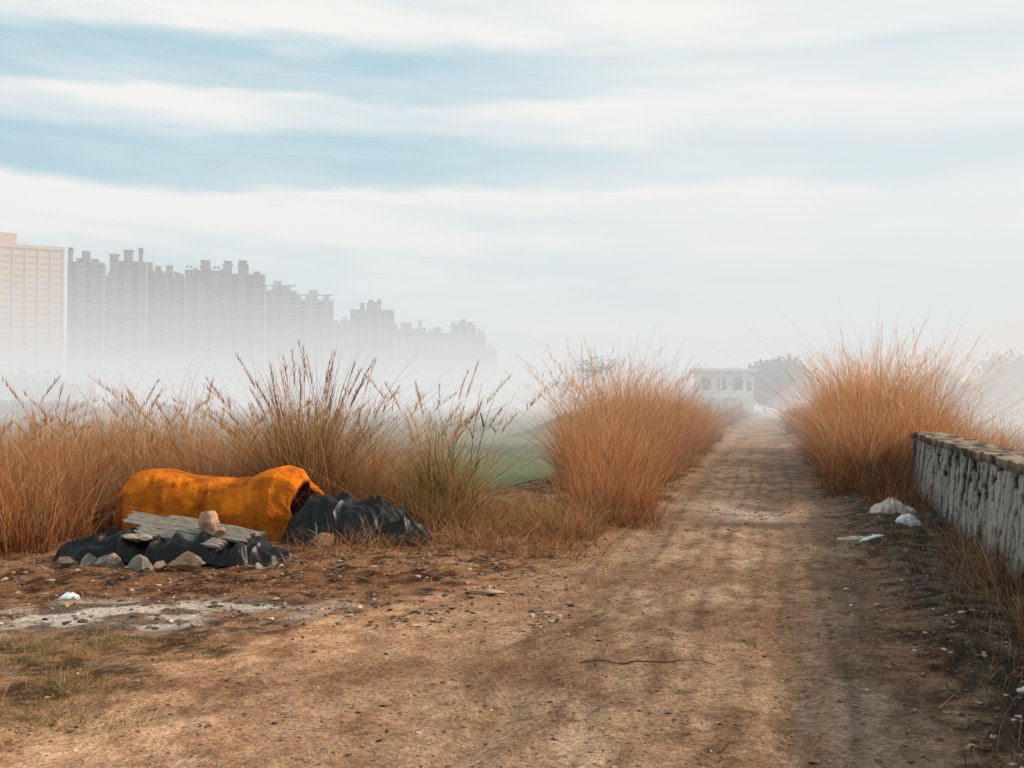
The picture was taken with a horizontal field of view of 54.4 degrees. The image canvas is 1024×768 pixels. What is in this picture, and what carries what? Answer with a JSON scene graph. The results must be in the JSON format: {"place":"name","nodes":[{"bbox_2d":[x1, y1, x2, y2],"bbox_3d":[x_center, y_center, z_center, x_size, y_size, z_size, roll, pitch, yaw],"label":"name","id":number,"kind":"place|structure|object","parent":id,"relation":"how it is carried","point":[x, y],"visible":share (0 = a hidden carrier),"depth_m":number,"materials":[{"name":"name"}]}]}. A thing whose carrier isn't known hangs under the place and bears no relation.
{"place":"outdoors","nodes":[
{"label":"outdoors","id":0,"kind":"place"},
{"bbox_2d":[0,413,961,767],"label":"dirt road","id":1,"kind":"structure","parent":0,"point":[732,559],"depth_m":5.83,"materials":[{"name":"brown soil"}]},
{"bbox_2d":[465,588,503,594],"bbox_3d":[-0.228,1.734,8.281,0.331,0.065,0.146,0,-1,18],"label":"rock","id":2,"kind":"object","parent":1,"relation":"on","point":[484,591],"visible":0.96,"depth_m":8.23,"materials":[{"name":"stone"}]},
{"bbox_2d":[1,519,1023,767],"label":"twig litter","id":3,"kind":"object","parent":1,"relation":"on","point":[545,597],"visible":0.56,"depth_m":8.87,"materials":[{"name":"brown plant"}]},
{"bbox_2d":[580,659,714,664],"bbox_3d":[0.834,1.713,6.141,0.833,0.032,0.048,0,-1,-2],"label":"stick","id":4,"kind":"object","parent":1,"relation":"on","point":[637,660],"visible":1,"depth_m":6.13,"materials":[{"name":"brown wood"}]},
{"bbox_2d":[655,464,704,500],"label":"green weeds","id":5,"kind":"object","parent":1,"relation":"on","point":[677,487],"visible":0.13,"depth_m":18.15,"materials":[{"name":"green plant"}]},
{"bbox_2d":[836,535,863,539],"bbox_3d":[3.946,1.792,11.576,0.370,0.074,0.122,0,-1,0],"label":"discarded sack","id":6,"kind":"object","parent":1,"relation":"on","point":[848,538],"visible":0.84,"depth_m":11.53,"materials":[{"name":"plastic"}]},
{"bbox_2d":[0,402,1023,767],"bbox_3d":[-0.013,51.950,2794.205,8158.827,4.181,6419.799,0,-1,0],"label":"ground","id":7,"kind":"structure","parent":0,"point":[30,626],"depth_m":8.18,"materials":[{"name":"brown soil"}]},
{"bbox_2d":[0,232,64,398],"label":"office building","id":8,"kind":"structure","parent":7,"relation":"on","point":[31,309],"depth_m":530.51,"materials":[{"name":"grey concrete"}]},
{"bbox_2d":[0,254,61,384],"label":"windows","id":9,"kind":"structure","parent":8,"relation":"in","point":[7,255],"depth_m":530.28,"materials":[{"name":"grey glass"}]},
{"bbox_2d":[0,369,100,406],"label":"distant trees","id":10,"kind":"object","parent":7,"relation":"on","point":[6,393],"visible":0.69,"depth_m":286.77,"materials":[{"name":"grey plant"}]},
{"bbox_2d":[58,592,79,599],"bbox_3d":[-3.565,1.710,8.024,0.180,0.072,0.133,0,-1,0],"label":"plastic bag","id":11,"kind":"object","parent":7,"relation":"on","point":[69,595],"visible":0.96,"depth_m":7.99,"materials":[{"name":"white plastic"}]},
{"bbox_2d":[67,247,105,405],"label":"apartment tower","id":12,"kind":"structure","parent":7,"relation":"on","point":[86,298],"depth_m":600.09,"materials":[{"name":"grey concrete"}]},
{"bbox_2d":[68,260,105,405],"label":"windows","id":13,"kind":"structure","parent":12,"relation":"in","point":[82,261],"depth_m":597.22,"materials":[{"name":"grey glass"}]},
{"bbox_2d":[0,399,178,416],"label":"distant trees","id":14,"kind":"object","parent":7,"relation":"on","point":[12,408],"visible":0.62,"depth_m":165.72,"materials":[{"name":"grey plant"}]},
{"bbox_2d":[105,272,109,402],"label":"apartment tower","id":15,"kind":"structure","parent":7,"relation":"on","point":[107,337],"depth_m":662.93,"materials":[{"name":"grey concrete"}]},
{"bbox_2d":[105,279,108,402],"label":"windows","id":16,"kind":"structure","parent":15,"relation":"in","point":[106,279],"depth_m":662.85,"materials":[{"name":"grey glass"}]},
{"bbox_2d":[0,569,251,736],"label":"grass","id":17,"kind":"structure","parent":7,"relation":"on","point":[60,682],"depth_m":5.80,"materials":[{"name":"plant"}]},
{"bbox_2d":[109,248,147,405],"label":"apartment tower","id":18,"kind":"structure","parent":7,"relation":"on","point":[128,299],"depth_m":617.27,"materials":[{"name":"grey concrete"}]},
{"bbox_2d":[110,259,147,405],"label":"windows","id":19,"kind":"structure","parent":18,"relation":"in","point":[115,289],"depth_m":616.18,"materials":[{"name":"grey glass"}]},
{"bbox_2d":[147,262,164,404],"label":"apartment tower","id":20,"kind":"structure","parent":7,"relation":"on","point":[150,328],"depth_m":654.80,"materials":[{"name":"grey concrete"}]},
{"bbox_2d":[147,268,164,402],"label":"windows","id":21,"kind":"structure","parent":20,"relation":"in","point":[148,268],"depth_m":653.05,"materials":[{"name":"grey glass"}]},
{"bbox_2d":[154,265,184,405],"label":"apartment tower","id":22,"kind":"structure","parent":7,"relation":"on","point":[169,331],"depth_m":647.64,"materials":[{"name":"grey concrete"}]},
{"bbox_2d":[155,271,184,405],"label":"windows","id":23,"kind":"structure","parent":22,"relation":"in","point":[156,271],"depth_m":646.38,"materials":[{"name":"grey glass"}]},
{"bbox_2d":[53,511,292,571],"bbox_3d":[-3.231,1.491,9.571,2.312,0.576,1.324,0,-1,0],"label":"debris pile","id":24,"kind":"object","parent":7,"relation":"on","point":[157,543],"visible":0.99,"depth_m":9.30,"materials":[{"name":"black plastic"}]},
{"bbox_2d":[184,260,222,405],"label":"apartment tower","id":25,"kind":"structure","parent":7,"relation":"on","point":[204,314],"depth_m":644.33,"materials":[{"name":"grey concrete"}]},
{"bbox_2d":[186,265,219,405],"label":"windows","id":26,"kind":"structure","parent":25,"relation":"in","point":[214,267],"depth_m":643.71,"materials":[{"name":"grey glass"}]},
{"bbox_2d":[114,465,323,542],"bbox_3d":[-3.386,1.351,11.575,2.503,0.826,1.174,0,-1,13],"label":"orange tarp cover","id":27,"kind":"object","parent":7,"relation":"on","point":[266,498],"visible":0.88,"depth_m":11.23,"materials":[{"name":"fabric"}]},
{"bbox_2d":[223,260,265,405],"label":"apartment tower","id":28,"kind":"structure","parent":7,"relation":"on","point":[244,302],"depth_m":649.01,"materials":[{"name":"grey concrete"}]},
{"bbox_2d":[224,271,265,405],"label":"windows","id":29,"kind":"structure","parent":28,"relation":"in","point":[225,272],"depth_m":647.96,"materials":[{"name":"grey glass"}]},
{"bbox_2d":[265,281,296,404],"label":"apartment tower","id":30,"kind":"structure","parent":7,"relation":"on","point":[280,326],"depth_m":699.97,"materials":[{"name":"grey concrete"}]},
{"bbox_2d":[265,289,296,402],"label":"windows","id":31,"kind":"structure","parent":30,"relation":"in","point":[284,303],"depth_m":699.59,"materials":[{"name":"grey glass"}]},
{"bbox_2d":[0,361,572,559],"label":"dry grass","id":32,"kind":"structure","parent":7,"relation":"on","point":[65,491],"depth_m":12.59,"materials":[{"name":"beige plant"}]},
{"bbox_2d":[172,341,401,494],"bbox_3d":[-2.881,0.596,12.788,3.118,2.377,1.800,0,-1,0],"label":"reed clump","id":33,"kind":"object","parent":7,"relation":"on","point":[252,413],"visible":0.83,"depth_m":12.50,"materials":[{"name":"brown plant"}]},
{"bbox_2d":[52,344,546,516],"bbox_3d":[-3.425,0.575,12.690,8.635,2.445,6.703,0,-1,0],"label":"reed clump","id":34,"kind":"object","parent":7,"relation":"on","point":[287,442],"visible":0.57,"depth_m":12.63,"materials":[{"name":"brown plant"}]},
{"bbox_2d":[295,290,333,404],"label":"apartment tower","id":35,"kind":"structure","parent":7,"relation":"on","point":[314,324],"depth_m":705.46,"materials":[{"name":"grey concrete"}]},
{"bbox_2d":[295,299,333,402],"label":"windows","id":36,"kind":"structure","parent":35,"relation":"in","point":[308,329],"depth_m":704.91,"materials":[{"name":"grey glass"}]},
{"bbox_2d":[309,533,333,545],"bbox_3d":[-1.999,1.653,10.476,0.220,0.178,0.228,1,-1,-44],"label":"rock","id":37,"kind":"object","parent":7,"relation":"on","point":[327,536],"visible":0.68,"depth_m":10.44,"materials":[{"name":"stone"}]},
{"bbox_2d":[334,317,349,403],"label":"apartment tower","id":38,"kind":"structure","parent":7,"relation":"on","point":[342,335],"depth_m":902.95,"materials":[{"name":"grey concrete"}]},
{"bbox_2d":[334,321,349,401],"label":"windows","id":39,"kind":"structure","parent":38,"relation":"in","point":[334,321],"depth_m":901.59,"materials":[{"name":"grey glass"}]},
{"bbox_2d":[280,491,437,548],"bbox_3d":[-1.700,1.473,10.982,1.777,0.554,1.097,0,-1,0],"label":"black tarp","id":40,"kind":"object","parent":7,"relation":"on","point":[339,511],"visible":0.91,"depth_m":10.66,"materials":[{"name":"plastic"}]},
{"bbox_2d":[350,299,393,404],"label":"apartment tower","id":41,"kind":"structure","parent":7,"relation":"on","point":[372,325],"depth_m":849.29,"materials":[{"name":"grey concrete"}]},
{"bbox_2d":[351,309,389,404],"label":"windows","id":42,"kind":"structure","parent":41,"relation":"in","point":[351,309],"depth_m":848.41,"materials":[{"name":"grey glass"}]},
{"bbox_2d":[0,381,802,578],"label":"dry grass","id":43,"kind":"structure","parent":7,"relation":"on","point":[618,498],"depth_m":12.18,"materials":[{"name":"brown plant"}]},
{"bbox_2d":[394,321,423,403],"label":"apartment tower","id":44,"kind":"structure","parent":7,"relation":"on","point":[408,343],"depth_m":1099.43,"materials":[{"name":"grey concrete"}]},
{"bbox_2d":[423,327,452,403],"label":"apartment tower","id":45,"kind":"structure","parent":7,"relation":"on","point":[438,354],"depth_m":1119.54,"materials":[{"name":"grey concrete"}]},
{"bbox_2d":[318,360,594,526],"bbox_3d":[-0.534,0.747,12.602,4.789,2.113,4.403,1,-1,-35],"label":"reed clump","id":46,"kind":"object","parent":7,"relation":"on","point":[428,476],"visible":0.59,"depth_m":12.33,"materials":[{"name":"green plant"}]},
{"bbox_2d":[451,319,475,403],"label":"apartment tower","id":47,"kind":"structure","parent":7,"relation":"on","point":[464,347],"depth_m":1149.02,"materials":[{"name":"grey concrete"}]},
{"bbox_2d":[475,329,485,403],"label":"apartment tower","id":48,"kind":"structure","parent":7,"relation":"on","point":[480,345],"depth_m":1159.61,"materials":[{"name":"grey concrete"}]},
{"bbox_2d":[484,343,496,403],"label":"apartment tower","id":49,"kind":"structure","parent":7,"relation":"on","point":[490,369],"depth_m":1149.23,"materials":[{"name":"grey concrete"}]},
{"bbox_2d":[547,354,621,408],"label":"tree","id":50,"kind":"object","parent":7,"relation":"on","point":[589,366],"visible":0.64,"depth_m":92.31,"materials":[{"name":"grey plant"}]},
{"bbox_2d":[436,324,790,498],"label":"roadside grass","id":51,"kind":"structure","parent":7,"relation":"on","point":[679,422],"depth_m":21.91,"materials":[{"name":"brown plant"}]},
{"bbox_2d":[694,371,753,413],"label":"walls","id":52,"kind":"structure","parent":7,"relation":"on","point":[732,393],"depth_m":129.12,"materials":[{"name":"white paint"}]},
{"bbox_2d":[691,367,757,372],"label":"roof","id":53,"kind":"structure","parent":52,"relation":"on","point":[709,369],"depth_m":130.11,"materials":[{"name":"white paint"}]},
{"bbox_2d":[702,378,750,411],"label":"windows","id":54,"kind":"structure","parent":52,"relation":"attached to","point":[738,385],"depth_m":129.95,"materials":[{"name":"grey glass"}]},
{"bbox_2d":[677,398,822,434],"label":"roadside grass","id":55,"kind":"structure","parent":7,"relation":"on","point":[740,414],"depth_m":68.38,"materials":[{"name":"brown plant"}]},
{"bbox_2d":[746,359,800,411],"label":"tree","id":56,"kind":"object","parent":7,"relation":"on","point":[777,376],"visible":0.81,"depth_m":149.27,"materials":[{"name":"grey plant"}]},
{"bbox_2d":[745,355,820,411],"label":"tree","id":57,"kind":"object","parent":7,"relation":"on","point":[786,362],"visible":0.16,"depth_m":157.44,"materials":[{"name":"grey plant"}]},
{"bbox_2d":[683,304,1023,510],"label":"roadside grass","id":58,"kind":"structure","parent":7,"relation":"on","point":[859,439],"depth_m":18.34,"materials":[{"name":"brown plant"}]},
{"bbox_2d":[859,534,883,541],"bbox_3d":[4.062,1.752,11.274,0.300,0.104,0.124,0,-1,0],"label":"plastic bag","id":59,"kind":"object","parent":7,"relation":"on","point":[870,537],"visible":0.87,"depth_m":11.24,"materials":[{"name":"white plastic"}]},
{"bbox_2d":[869,497,915,513],"bbox_3d":[5.216,1.666,13.722,0.635,0.256,0.379,0,-1,-18],"label":"discarded sack","id":60,"kind":"object","parent":7,"relation":"on","point":[891,505],"visible":0.94,"depth_m":13.62,"materials":[{"name":"plastic"}]},
{"bbox_2d":[895,513,920,526],"bbox_3d":[5.003,1.711,12.518,0.298,0.169,0.234,0,-1,0],"label":"plastic bag","id":61,"kind":"object","parent":7,"relation":"on","point":[907,515],"visible":0.81,"depth_m":12.47,"materials":[{"name":"white plastic"}]},
{"bbox_2d":[850,498,1023,767],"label":"dry weeds","id":62,"kind":"object","parent":7,"relation":"on","point":[973,564],"visible":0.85,"depth_m":7.91,"materials":[{"name":"brown plant"}]},
{"bbox_2d":[913,364,1011,429],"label":"tree","id":63,"kind":"object","parent":7,"relation":"on","point":[979,395],"visible":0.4,"depth_m":101.85,"materials":[{"name":"grey plant"}]},
{"bbox_2d":[910,437,1023,584],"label":"stone wall","id":64,"kind":"structure","parent":7,"relation":"on","point":[969,489],"depth_m":10.72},
{"bbox_2d":[911,431,1023,474],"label":"coping","id":65,"kind":"object","parent":64,"relation":"on","point":[1004,457],"visible":1,"depth_m":11.39,"materials":[{"name":"grey concrete"}]},
{"bbox_2d":[940,373,1023,419],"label":"distant trees","id":66,"kind":"object","parent":7,"relation":"on","point":[992,412],"visible":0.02,"depth_m":168.35,"materials":[{"name":"grey plant"}]},
{"bbox_2d":[968,345,1023,430],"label":"tree","id":67,"kind":"object","parent":7,"relation":"on","point":[1013,374],"visible":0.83,"depth_m":105.29,"materials":[{"name":"grey plant"}]},
{"bbox_2d":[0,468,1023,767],"bbox_3d":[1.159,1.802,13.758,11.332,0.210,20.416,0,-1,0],"label":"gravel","id":68,"kind":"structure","parent":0,"point":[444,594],"depth_m":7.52,"materials":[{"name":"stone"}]},
{"bbox_2d":[0,0,1023,401],"label":"sky","id":69,"kind":"structure","parent":0,"point":[528,172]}
]}

